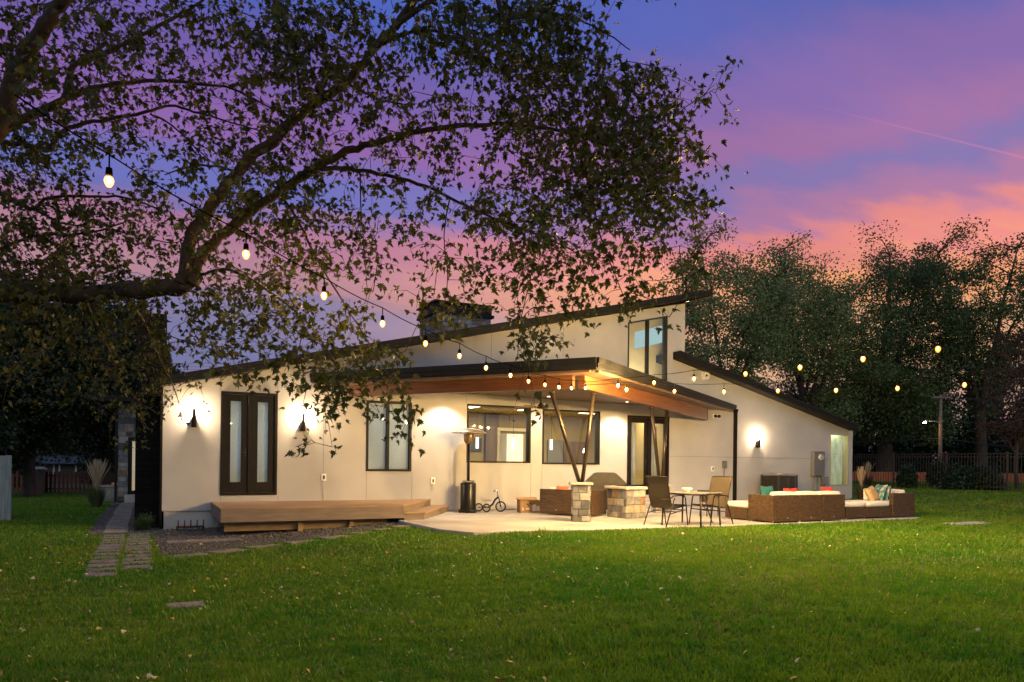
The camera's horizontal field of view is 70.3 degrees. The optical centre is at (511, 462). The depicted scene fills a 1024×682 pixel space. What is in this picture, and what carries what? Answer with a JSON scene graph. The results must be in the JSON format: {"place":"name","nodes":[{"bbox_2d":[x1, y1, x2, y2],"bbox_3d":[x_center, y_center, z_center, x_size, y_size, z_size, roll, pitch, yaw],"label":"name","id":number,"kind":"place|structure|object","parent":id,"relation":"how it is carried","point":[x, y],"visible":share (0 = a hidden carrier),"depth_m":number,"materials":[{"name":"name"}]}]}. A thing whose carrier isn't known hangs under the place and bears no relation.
{"place":"outdoors","nodes":[
{"label":"outdoors","id":0,"kind":"place"},
{"bbox_2d":[176,366,221,369],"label":"power lines","id":1,"kind":"object","parent":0,"point":[197,366],"visible":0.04,"depth_m":73.22,"materials":[{"name":"black metal"}]},
{"bbox_2d":[81,502,408,577],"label":"path","id":2,"kind":"structure","parent":0,"point":[126,516],"depth_m":13.28,"materials":[{"name":"stone"}]},
{"bbox_2d":[0,480,1023,681],"bbox_3d":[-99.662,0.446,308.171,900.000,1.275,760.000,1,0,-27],"label":"lawn","id":3,"kind":"structure","parent":0,"point":[300,596],"depth_m":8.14,"materials":[{"name":"plant"}]},
{"bbox_2d":[0,455,12,520],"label":"wooden fence","id":4,"kind":"object","parent":3,"relation":"on","point":[6,464],"visible":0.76,"depth_m":18.05,"materials":[{"name":"grey wood"}]},
{"bbox_2d":[0,307,47,457],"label":"tree","id":5,"kind":"object","parent":3,"relation":"on","point":[10,428],"visible":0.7,"depth_m":34.43,"materials":[{"name":"green plant"}]},
{"bbox_2d":[12,450,51,487],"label":"shrub","id":6,"kind":"object","parent":3,"relation":"on","point":[20,463],"visible":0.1,"depth_m":52.91,"materials":[{"name":"green plant"}]},
{"bbox_2d":[35,467,46,492],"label":"brick pillar","id":7,"kind":"structure","parent":3,"relation":"on","point":[40,483],"depth_m":44.35,"materials":[{"name":"brick"}]},
{"bbox_2d":[20,454,86,483],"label":"neighbour house","id":8,"kind":"structure","parent":3,"relation":"on","point":[69,467],"depth_m":62.00,"materials":[{"name":"brick"}]},
{"bbox_2d":[0,266,127,496],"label":"tree","id":9,"kind":"object","parent":3,"relation":"on","point":[46,431],"visible":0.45,"depth_m":37.57,"materials":[{"name":"green plant"}]},
{"bbox_2d":[11,471,117,492],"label":"wooden fence","id":10,"kind":"object","parent":3,"relation":"on","point":[63,475],"visible":0.33,"depth_m":45.00,"materials":[{"name":"brown wood"}]},
{"bbox_2d":[75,459,115,507],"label":"ornamental grass","id":11,"kind":"object","parent":3,"relation":"on","point":[96,497],"depth_m":23.43,"materials":[{"name":"green plant"}]},
{"bbox_2d":[77,447,117,490],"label":"shrub","id":12,"kind":"object","parent":3,"relation":"on","point":[85,466],"visible":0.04,"depth_m":48.81,"materials":[{"name":"green plant"}]},
{"bbox_2d":[100,482,123,501],"bbox_3d":[-15.532,1.175,28.290,1.000,0.800,1.000,1,0,-27],"label":"planter","id":13,"kind":"object","parent":3,"relation":"on","point":[109,491],"visible":0.29,"depth_m":27.87,"materials":[{"name":"concrete"}]},
{"bbox_2d":[59,297,185,484],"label":"tree","id":14,"kind":"object","parent":3,"relation":"on","point":[105,446],"visible":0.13,"depth_m":42.96,"materials":[{"name":"green plant"}]},
{"bbox_2d":[132,511,156,530],"bbox_3d":[-8.044,1.286,15.893,0.498,0.512,0.387,1,0,-27],"label":"shrub","id":15,"kind":"object","parent":3,"relation":"on","point":[143,522],"visible":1,"depth_m":15.84,"materials":[{"name":"green plant"}]},
{"bbox_2d":[165,601,205,609],"bbox_3d":[-3.504,1.559,7.795,0.390,0.085,0.306,1,0,-27],"label":"stepping stone","id":16,"kind":"object","parent":3,"relation":"on","point":[189,604],"visible":0.36,"depth_m":7.78,"materials":[{"name":"grey stone"}]},
{"bbox_2d":[88,502,402,554],"bbox_3d":[-7.537,1.421,20.922,7.641,0.327,17.869,1,0,-27],"label":"gravel bed","id":17,"kind":"object","parent":3,"relation":"on","point":[331,530],"visible":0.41,"depth_m":15.22,"materials":[{"name":"grey gravel"}]},
{"bbox_2d":[176,519,204,531],"bbox_3d":[-7.039,1.367,15.910,0.560,0.271,0.464,1,0,-27],"label":"fire grate","id":18,"kind":"object","parent":17,"relation":"on","point":[195,526],"visible":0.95,"depth_m":15.81,"materials":[{"name":"metal"}]},
{"bbox_2d":[211,499,448,531],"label":"deck","id":19,"kind":"structure","parent":3,"relation":"on","point":[264,515],"depth_m":15.71,"materials":[{"name":"brown wood"}]},
{"bbox_2d":[0,0,747,458],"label":"maple tree","id":20,"kind":"object","parent":3,"relation":"on","point":[22,58],"visible":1,"depth_m":6.71,"materials":[{"name":"green plant"}]},
{"bbox_2d":[14,94,585,388],"bbox_3d":[-0.483,-1.528,9.475,0.191,0.559,12.401,1,0,19],"label":"string light","id":21,"kind":"object","parent":20,"relation":"hanging from","point":[109,171],"visible":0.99,"depth_m":5.39,"materials":[{"name":"black"}]},
{"bbox_2d":[90,289,858,528],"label":"house","id":22,"kind":"structure","parent":3,"relation":"on","point":[235,445],"depth_m":19.33,"materials":[{"name":"paint"}]},
{"bbox_2d":[191,408,196,426],"bbox_3d":[-7.191,-1.013,16.446,0.110,0.420,0.144,1,0,-27],"label":"wall lamp","id":23,"kind":"object","parent":22,"relation":"attached to","point":[194,421],"visible":1,"depth_m":16.40,"materials":[{"name":"brown metal"}]},
{"bbox_2d":[220,391,277,494],"bbox_3d":[-6.193,-0.446,17.120,1.259,2.408,0.249,1,0,-27],"label":"door","id":24,"kind":"structure","parent":22,"relation":"in","point":[249,424],"depth_m":17.03,"materials":[{"name":"brown wood"}]},
{"bbox_2d":[300,414,304,430],"bbox_3d":[-5.040,-0.972,17.533,0.110,0.420,0.144,1,0,-27],"label":"wall lamp","id":25,"kind":"object","parent":22,"relation":"attached to","point":[302,421],"visible":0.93,"depth_m":17.48,"materials":[{"name":"brown metal"}]},
{"bbox_2d":[321,474,325,498],"bbox_3d":[-4.611,0.574,17.803,0.120,0.607,0.064,1,0,-27],"label":"outlet box","id":26,"kind":"object","parent":22,"relation":"attached to","point":[323,477],"visible":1,"depth_m":17.78,"materials":[{"name":"white plastic"}]},
{"bbox_2d":[366,400,411,470],"bbox_3d":[-3.178,-0.674,18.657,1.192,1.787,0.222,1,0,-27],"label":"window","id":27,"kind":"structure","parent":22,"relation":"in","point":[381,455],"depth_m":18.59,"materials":[{"name":"glass"}]},
{"bbox_2d":[470,438,481,450],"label":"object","id":28,"kind":"object","parent":22,"relation":"attached to","point":[473,446],"visible":0.53,"depth_m":24.58,"materials":[{"name":"grey"}]},
{"bbox_2d":[476,409,478,447],"bbox_3d":[-1.087,-1.067,22.860,0.090,1.230,0.090,1,0,-27],"label":"pendant lamp","id":29,"kind":"object","parent":22,"relation":"hanging from","point":[477,441],"visible":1,"depth_m":22.84,"materials":[{"name":"white glass"}]},
{"bbox_2d":[466,404,530,462],"bbox_3d":[-0.387,-0.787,20.066,1.946,1.579,0.222,1,0,-27],"label":"window","id":30,"kind":"structure","parent":22,"relation":"in","point":[528,425],"depth_m":20.23,"materials":[{"name":"brown metal"}]},
{"bbox_2d":[499,434,522,461],"bbox_3d":[-0.060,0.170,24.786,0.621,2.279,0.700,1,0,-27],"label":"refrigerator","id":31,"kind":"object","parent":22,"relation":"on","point":[507,452],"visible":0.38,"depth_m":24.50,"materials":[{"name":"white metal"}]},
{"bbox_2d":[512,411,514,448],"bbox_3d":[0.046,-1.055,23.432,0.090,1.230,0.090,1,0,-27],"label":"pendant lamp","id":32,"kind":"object","parent":22,"relation":"hanging from","point":[513,443],"visible":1,"depth_m":23.41,"materials":[{"name":"white glass"}]},
{"bbox_2d":[514,397,564,408],"bbox_3d":[0.802,-1.628,18.979,1.394,0.420,1.386,1,0,-27],"label":"ceiling fan","id":33,"kind":"object","parent":22,"relation":"hanging from","point":[540,405],"visible":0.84,"depth_m":18.96,"materials":[{"name":"brown wood"}]},
{"bbox_2d":[550,413,552,449],"bbox_3d":[1.304,-1.041,24.068,0.090,1.230,0.090,1,0,-27],"label":"pendant lamp","id":34,"kind":"object","parent":22,"relation":"hanging from","point":[551,444],"visible":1,"depth_m":24.05,"materials":[{"name":"white glass"}]},
{"bbox_2d":[547,440,562,462],"bbox_3d":[1.534,0.258,26.029,0.621,2.137,0.080,1,0,-27],"label":"inner door","id":35,"kind":"structure","parent":22,"relation":"in","point":[555,455],"depth_m":25.99,"materials":[{"name":"grey"}]},
{"bbox_2d":[542,409,599,464],"bbox_3d":[1.683,-0.738,21.112,1.936,1.568,0.222,1,0,-27],"label":"window","id":36,"kind":"structure","parent":22,"relation":"in","point":[597,413],"depth_m":21.43,"materials":[{"name":"brown metal"}]},
{"bbox_2d":[628,316,667,380],"bbox_3d":[4.113,-3.564,22.324,1.482,2.008,0.222,1,0,-27],"label":"window","id":37,"kind":"structure","parent":22,"relation":"in","point":[664,322],"depth_m":22.54,"materials":[{"name":"black metal"}]},
{"bbox_2d":[627,415,669,494],"bbox_3d":[4.137,-0.226,22.339,1.566,2.405,0.249,1,0,-27],"label":"door","id":38,"kind":"structure","parent":22,"relation":"in","point":[631,419],"depth_m":22.24,"materials":[{"name":"brown metal"}]},
{"bbox_2d":[635,326,661,348],"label":"rear window","id":39,"kind":"structure","parent":22,"relation":"in","point":[654,338],"depth_m":23.35,"materials":[{"name":"glass"}]},
{"bbox_2d":[701,371,709,379],"bbox_3d":[6.198,-2.785,23.230,0.312,0.273,0.089,1,0,-27],"label":"security camera","id":40,"kind":"object","parent":22,"relation":"attached to","point":[705,375],"visible":1,"depth_m":23.19,"materials":[{"name":"white plastic"}]},
{"bbox_2d":[713,414,720,418],"bbox_3d":[6.623,-1.503,23.469,0.320,0.140,0.059,1,0,-27],"label":"twin vent","id":41,"kind":"object","parent":22,"relation":"attached to","point":[717,416],"visible":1,"depth_m":23.46,"materials":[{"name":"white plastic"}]},
{"bbox_2d":[722,461,726,470],"bbox_3d":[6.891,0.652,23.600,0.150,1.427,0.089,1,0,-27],"label":"junction box","id":42,"kind":"object","parent":22,"relation":"attached to","point":[724,464],"visible":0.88,"depth_m":23.56,"materials":[{"name":"grey paint"}]},
{"bbox_2d":[756,435,760,447],"bbox_3d":[8.219,-0.712,24.232,0.110,0.420,0.144,1,0,-27],"label":"wall lamp","id":43,"kind":"object","parent":22,"relation":"attached to","point":[758,443],"visible":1,"depth_m":24.19,"materials":[{"name":"brown metal"}]},
{"bbox_2d":[586,376,1023,391],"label":"string light","id":44,"kind":"object","parent":22,"relation":"hanging from","point":[964,381],"visible":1,"depth_m":13.79,"materials":[{"name":"black"}]},
{"bbox_2d":[591,330,1021,383],"bbox_3d":[4.380,-1.643,12.428,0.548,0.271,8.145,1,0,-41],"label":"string light","id":45,"kind":"object","parent":22,"relation":"hanging from","point":[937,345],"visible":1,"depth_m":11.53,"materials":[{"name":"black"}]},
{"bbox_2d":[810,451,824,490],"bbox_3d":[10.732,0.539,25.449,0.538,1.877,0.249,1,0,-27],"label":"electric meter","id":46,"kind":"object","parent":22,"relation":"attached to","point":[817,467],"visible":0.94,"depth_m":25.40,"materials":[{"name":"grey paint"}]},
{"bbox_2d":[820,477,828,484],"bbox_3d":[11.028,0.637,25.653,0.260,0.280,0.154,1,0,-27],"label":"disconnect box","id":47,"kind":"object","parent":22,"relation":"attached to","point":[824,481],"visible":1,"depth_m":25.59,"materials":[{"name":"grey paint"}]},
{"bbox_2d":[829,434,848,484],"bbox_3d":[11.699,-0.108,26.174,0.955,1.841,0.222,1,0,-27],"label":"window","id":48,"kind":"structure","parent":22,"relation":"in","point":[845,436],"depth_m":26.33,"materials":[{"name":"beige"}]},
{"bbox_2d":[0,526,1003,681],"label":"fallen leaves","id":49,"kind":"object","parent":3,"relation":"on","point":[412,621],"visible":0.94,"depth_m":8.03,"materials":[{"name":"brown plant"}]},
{"bbox_2d":[653,216,818,389],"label":"tree","id":50,"kind":"object","parent":3,"relation":"on","point":[755,323],"visible":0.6,"depth_m":44.90,"materials":[{"name":"green plant"}]},
{"bbox_2d":[729,230,891,438],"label":"tree","id":51,"kind":"object","parent":3,"relation":"on","point":[838,398],"visible":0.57,"depth_m":48.39,"materials":[{"name":"green plant"}]},
{"bbox_2d":[816,375,864,467],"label":"tree","id":52,"kind":"object","parent":3,"relation":"on","point":[843,411],"depth_m":59.03,"materials":[{"name":"green plant"}]},
{"bbox_2d":[846,386,919,471],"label":"evergreen tree","id":53,"kind":"object","parent":3,"relation":"on","point":[898,449],"visible":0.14,"depth_m":57.94,"materials":[{"name":"green plant"}]},
{"bbox_2d":[788,219,1012,471],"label":"tree","id":54,"kind":"object","parent":3,"relation":"on","point":[912,399],"visible":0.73,"depth_m":49.38,"materials":[{"name":"green plant"}]},
{"bbox_2d":[894,462,919,487],"bbox_3d":[16.829,0.572,30.976,1.279,1.244,0.936,1,0,-27],"label":"shrub","id":55,"kind":"object","parent":3,"relation":"on","point":[906,477],"visible":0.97,"depth_m":30.79,"materials":[{"name":"green plant"}]},
{"bbox_2d":[900,383,972,471],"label":"evergreen tree","id":56,"kind":"object","parent":3,"relation":"on","point":[924,450],"visible":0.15,"depth_m":64.59,"materials":[{"name":"green plant"}]},
{"bbox_2d":[922,394,951,462],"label":"utility pole","id":57,"kind":"object","parent":3,"relation":"on","point":[940,397],"visible":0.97,"depth_m":42.91,"materials":[{"name":"brown wood"}]},
{"bbox_2d":[853,395,1013,447],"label":"power lines","id":58,"kind":"object","parent":57,"relation":"attached to","point":[971,399],"visible":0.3,"depth_m":44.02,"materials":[{"name":"black metal"}]},
{"bbox_2d":[852,452,1023,490],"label":"metal fence","id":59,"kind":"object","parent":3,"relation":"on","point":[1007,456],"visible":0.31,"depth_m":29.80,"materials":[{"name":"brown metal"}]},
{"bbox_2d":[852,471,1023,482],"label":"wooden fence","id":60,"kind":"object","parent":3,"relation":"on","point":[890,476],"visible":0.16,"depth_m":45.00,"materials":[{"name":"orange wood"}]},
{"bbox_2d":[924,458,951,485],"bbox_3d":[19.984,0.469,34.012,1.630,1.547,1.148,1,0,-27],"label":"shrub","id":61,"kind":"object","parent":3,"relation":"on","point":[926,476],"visible":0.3,"depth_m":33.82,"materials":[{"name":"green plant"}]},
{"bbox_2d":[874,212,1023,466],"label":"tree","id":62,"kind":"object","parent":3,"relation":"on","point":[992,313],"visible":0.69,"depth_m":48.23,"materials":[{"name":"green plant"}]},
{"bbox_2d":[945,521,990,524],"bbox_3d":[10.869,1.480,17.364,1.400,0.090,0.450,1,0,-27],"label":"concrete pad","id":63,"kind":"object","parent":3,"relation":"on","point":[966,523],"visible":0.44,"depth_m":17.24,"materials":[{"name":"grey concrete"}]},
{"bbox_2d":[921,361,1015,469],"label":"evergreen tree","id":64,"kind":"object","parent":3,"relation":"on","point":[959,447],"visible":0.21,"depth_m":61.16,"materials":[{"name":"green plant"}]},
{"bbox_2d":[928,460,1011,490],"bbox_3d":[18.550,0.454,29.425,3.677,1.511,2.456,1,0,-27],"label":"shrub","id":65,"kind":"object","parent":3,"relation":"on","point":[960,479],"visible":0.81,"depth_m":28.91,"materials":[{"name":"green plant"}]},
{"bbox_2d":[972,320,1023,488],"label":"tree","id":66,"kind":"object","parent":3,"relation":"on","point":[1016,433],"visible":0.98,"depth_m":30.96,"materials":[{"name":"green plant"}]},
{"bbox_2d":[988,388,1023,472],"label":"evergreen tree","id":67,"kind":"object","parent":3,"relation":"on","point":[1003,459],"visible":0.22,"depth_m":50.13,"materials":[{"name":"green plant"}]},
{"bbox_2d":[0,0,1023,467],"label":"sky","id":68,"kind":"structure","parent":0,"point":[850,113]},
{"bbox_2d":[399,506,919,534],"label":"patio","id":69,"kind":"structure","parent":0,"point":[477,523],"depth_m":16.43,"materials":[{"name":"concrete"}]},
{"bbox_2d":[452,428,485,512],"bbox_3d":[-1.135,0.197,18.944,0.910,2.198,0.910,1,0,-27],"label":"patio heater","id":70,"kind":"object","parent":69,"relation":"on","point":[467,495],"visible":1,"depth_m":18.79,"materials":[{"name":"black"}]},
{"bbox_2d":[476,490,505,511],"bbox_3d":[-0.565,1.010,19.264,0.826,0.587,0.346,1,0,-8],"label":"tricycle","id":71,"kind":"object","parent":69,"relation":"on","point":[482,507],"visible":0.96,"depth_m":19.27,"materials":[{"name":"black metal"}]},
{"bbox_2d":[515,497,539,512],"bbox_3d":[0.407,1.119,19.292,0.630,0.390,0.484,1,0,-15],"label":"side table","id":72,"kind":"object","parent":69,"relation":"on","point":[528,504],"visible":0.94,"depth_m":19.11,"materials":[{"name":"brown wood"}]},
{"bbox_2d":[540,489,605,515],"bbox_3d":[1.545,0.982,18.469,1.516,0.620,0.768,1,0,36],"label":"wicker sofa","id":73,"kind":"object","parent":69,"relation":"on","point":[555,501],"visible":0.71,"depth_m":18.22,"materials":[{"name":"brown wicker"}]},
{"bbox_2d":[556,486,568,488],"bbox_3d":[1.274,0.754,18.468,0.340,0.331,0.189,1,0,24],"label":"throw pillow","id":74,"kind":"object","parent":73,"relation":"on","point":[562,487],"visible":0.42,"depth_m":18.43,"materials":[{"name":"orange fabric"}]},
{"bbox_2d":[584,472,626,509],"bbox_3d":[2.499,0.797,19.601,1.150,1.079,0.602,1,0,0],"label":"covered grill","id":75,"kind":"object","parent":69,"relation":"on","point":[600,480],"visible":0.38,"depth_m":19.32,"materials":[{"name":"fabric"}]},
{"bbox_2d":[604,485,647,518],"bbox_3d":[2.810,0.949,17.882,0.680,0.785,0.920,1,0,-27],"label":"counter","id":76,"kind":"object","parent":69,"relation":"on","point":[626,501],"visible":0.99,"depth_m":17.58,"materials":[{"name":"grey stone"}]},
{"bbox_2d":[643,476,687,526],"bbox_3d":[3.334,0.818,15.724,0.786,1.069,0.618,1,0,-41],"label":"sling chair","id":77,"kind":"object","parent":69,"relation":"on","point":[659,492],"visible":0.98,"depth_m":15.58,"materials":[{"name":"fabric"}]},
{"bbox_2d":[661,491,720,527],"bbox_3d":[3.885,0.994,15.750,0.946,0.719,0.945,1,0,41],"label":"dining table","id":78,"kind":"object","parent":69,"relation":"on","point":[698,493],"visible":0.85,"depth_m":15.56,"materials":[{"name":"brown glass"}]},
{"bbox_2d":[682,488,691,491],"bbox_3d":[3.801,0.590,15.800,0.230,0.085,0.230,1,0,-27],"label":"bowl","id":79,"kind":"object","parent":78,"relation":"on","point":[686,489],"visible":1,"depth_m":15.73,"materials":[{"name":"beige ceramic"}]},
{"bbox_2d":[697,490,718,516],"bbox_3d":[5.002,1.035,18.580,0.568,0.661,0.360,1,0,-27],"label":"gas burner","id":80,"kind":"object","parent":69,"relation":"on","point":[705,496],"visible":0.41,"depth_m":18.47,"materials":[{"name":"black metal"}]},
{"bbox_2d":[689,476,733,525],"bbox_3d":[4.423,0.830,16.122,0.786,1.069,0.618,1,0,-35],"label":"sling chair","id":81,"kind":"object","parent":69,"relation":"on","point":[722,484],"visible":0.88,"depth_m":16.19,"materials":[{"name":"fabric"}]},
{"bbox_2d":[725,500,747,520],"bbox_3d":[5.742,1.151,17.707,0.760,0.443,0.740,1,0,-27],"label":"wicker ottoman","id":82,"kind":"object","parent":69,"relation":"on","point":[738,509],"visible":0.45,"depth_m":17.50,"materials":[{"name":"brown wicker"}]},
{"bbox_2d":[760,473,797,493],"bbox_3d":[8.710,0.879,23.714,1.050,1.093,0.970,1,0,-27],"label":"air conditioner","id":83,"kind":"object","parent":69,"relation":"on","point":[778,481],"visible":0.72,"depth_m":23.41,"materials":[{"name":"paint"}]},
{"bbox_2d":[748,491,844,522],"bbox_3d":[6.810,1.024,17.360,2.391,0.722,0.769,1,0,-27],"label":"wicker sofa","id":84,"kind":"object","parent":69,"relation":"on","point":[780,506],"visible":1,"depth_m":16.95,"materials":[{"name":"brown wicker"}]},
{"bbox_2d":[760,486,773,494],"bbox_3d":[5.971,0.805,16.958,0.540,0.534,0.173,1,0,-41],"label":"throw pillow","id":85,"kind":"object","parent":84,"relation":"on","point":[766,490],"visible":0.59,"depth_m":16.85,"materials":[{"name":"teal fabric"}]},
{"bbox_2d":[783,488,796,491],"bbox_3d":[6.615,0.830,17.238,0.460,0.457,0.142,1,0,-27],"label":"throw pillow","id":86,"kind":"object","parent":84,"relation":"on","point":[791,490],"visible":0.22,"depth_m":17.21,"materials":[{"name":"red fabric"}]},
{"bbox_2d":[821,487,832,490],"bbox_3d":[7.724,0.820,17.798,0.460,0.457,0.160,1,0,-33],"label":"throw pillow","id":87,"kind":"object","parent":84,"relation":"on","point":[827,489],"visible":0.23,"depth_m":17.74,"materials":[{"name":"red fabric"}]},
{"bbox_2d":[845,500,866,518],"bbox_3d":[8.431,1.181,18.438,0.760,0.443,0.740,1,0,-27],"label":"wicker ottoman","id":88,"kind":"object","parent":69,"relation":"on","point":[855,509],"visible":0.56,"depth_m":18.10,"materials":[{"name":"brown wicker"}]},
{"bbox_2d":[849,488,914,516],"bbox_3d":[9.578,1.023,19.033,1.780,0.714,0.850,1,0,-27],"label":"wicker chaise","id":89,"kind":"object","parent":69,"relation":"on","point":[899,502],"visible":0.68,"depth_m":18.72,"materials":[{"name":"brown wicker"}]},
{"bbox_2d":[864,486,878,499],"bbox_3d":[9.351,0.813,18.889,0.477,0.453,0.236,1,0,-35],"label":"throw pillow","id":90,"kind":"object","parent":89,"relation":"on","point":[871,493],"visible":0.94,"depth_m":18.80,"materials":[{"name":"beige fabric"}]},
{"bbox_2d":[875,484,886,500],"bbox_3d":[9.619,0.776,19.024,0.226,0.414,0.440,1,0,-8],"label":"throw pillow","id":91,"kind":"object","parent":89,"relation":"on","point":[881,490],"visible":0.76,"depth_m":18.86,"materials":[{"name":"fabric"}]},
{"bbox_2d":[883,486,890,500],"bbox_3d":[9.806,0.798,19.051,0.170,0.413,0.420,1,0,10],"label":"throw pillow","id":92,"kind":"object","parent":89,"relation":"on","point":[887,495],"visible":0.59,"depth_m":18.88,"materials":[{"name":"fabric"}]},
{"bbox_2d":[850,467,865,499],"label":"ornamental grass","id":93,"kind":"object","parent":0,"point":[859,491],"depth_m":25.45,"materials":[{"name":"beige plant"}]},
{"bbox_2d":[863,461,872,485],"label":"ornamental grass","id":94,"kind":"object","parent":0,"point":[868,482],"depth_m":32.95,"materials":[{"name":"beige plant"}]}
]}

